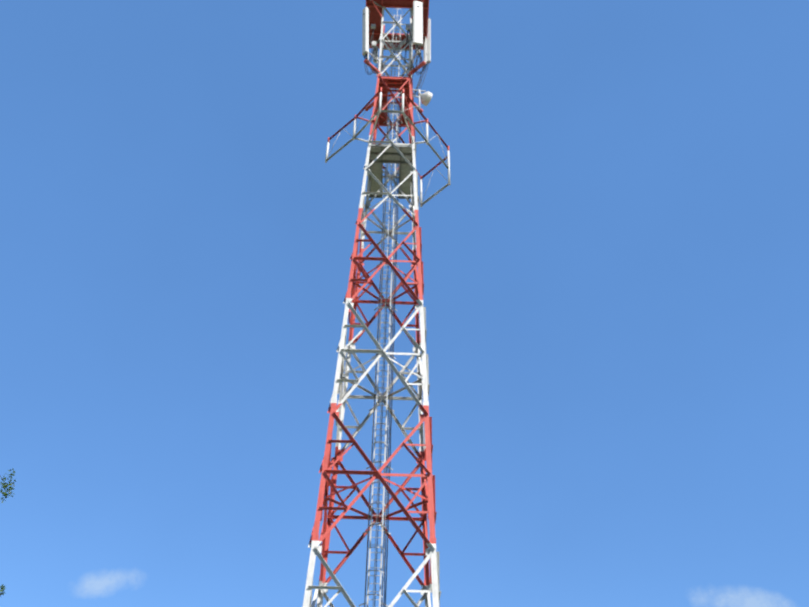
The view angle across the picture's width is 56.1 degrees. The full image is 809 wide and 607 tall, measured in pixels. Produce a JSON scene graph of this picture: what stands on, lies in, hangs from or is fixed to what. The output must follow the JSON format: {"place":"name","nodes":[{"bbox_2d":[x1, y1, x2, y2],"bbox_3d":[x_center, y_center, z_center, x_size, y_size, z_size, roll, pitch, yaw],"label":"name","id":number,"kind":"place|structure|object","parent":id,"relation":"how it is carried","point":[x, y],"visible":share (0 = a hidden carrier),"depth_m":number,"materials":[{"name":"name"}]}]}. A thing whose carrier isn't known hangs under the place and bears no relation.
{"place":"outdoors","nodes":[
{"label":"outdoors","id":0,"kind":"place"},
{"bbox_2d":[0,469,15,594],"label":"tree leaves","id":1,"kind":"object","parent":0,"point":[5,494],"visible":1,"depth_m":14.96,"materials":[{"name":"green plant"}]},
{"bbox_2d":[0,0,808,606],"label":"sky","id":2,"kind":"structure","parent":0,"point":[615,251],"materials":[{"name":"blue"}]},
{"label":"ground","id":3,"kind":"structure","parent":0,"visible":0},
{"bbox_2d":[302,6,440,606],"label":"lattice tower","id":4,"kind":"structure","parent":3,"relation":"on","point":[430,584],"depth_m":34.39,"materials":[{"name":"metal"}]},
{"bbox_2d":[359,8,404,606],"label":"ladder cage","id":5,"kind":"object","parent":4,"relation":"attached to","point":[380,429],"visible":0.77,"depth_m":36.92,"materials":[{"name":"silver metal"}]},
{"bbox_2d":[364,75,401,606],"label":"feeder cables","id":6,"kind":"object","parent":4,"relation":"attached to","point":[393,303],"visible":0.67,"depth_m":36.34,"materials":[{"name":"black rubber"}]},
{"bbox_2d":[325,87,450,206],"bbox_3d":[-0.594,-8.852,45.289,5.950,3.491,5.837,30,-47,-31],"label":"antenna mounting frame","id":7,"kind":"object","parent":4,"relation":"attached to","point":[379,100],"visible":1,"depth_m":44.59,"materials":[{"name":"white paint"}]},
{"bbox_2d":[369,143,412,198],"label":"platform","id":8,"kind":"structure","parent":4,"relation":"attached to","point":[390,154],"depth_m":44.94,"materials":[{"name":"metal"}]},
{"bbox_2d":[378,76,409,124],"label":"platform","id":9,"kind":"structure","parent":4,"relation":"attached to","point":[394,82],"depth_m":49.15,"materials":[{"name":"paint"}]},
{"bbox_2d":[362,0,430,111],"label":"antennas","id":10,"kind":"object","parent":4,"relation":"attached to","point":[372,16],"visible":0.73,"depth_m":53.77,"materials":[{"name":"white paint"}]},
{"bbox_2d":[364,28,428,95],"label":"jumper cables","id":11,"kind":"object","parent":4,"relation":"attached to","point":[416,56],"visible":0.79,"depth_m":50.55,"materials":[{"name":"black rubber"}]},
{"bbox_2d":[412,89,432,109],"bbox_3d":[1.027,-12.677,47.367,1.275,2.100,0.880,20,-43,-22],"label":"microwave dish","id":12,"kind":"object","parent":4,"relation":"attached to","point":[425,97],"visible":0.98,"depth_m":47.50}
]}

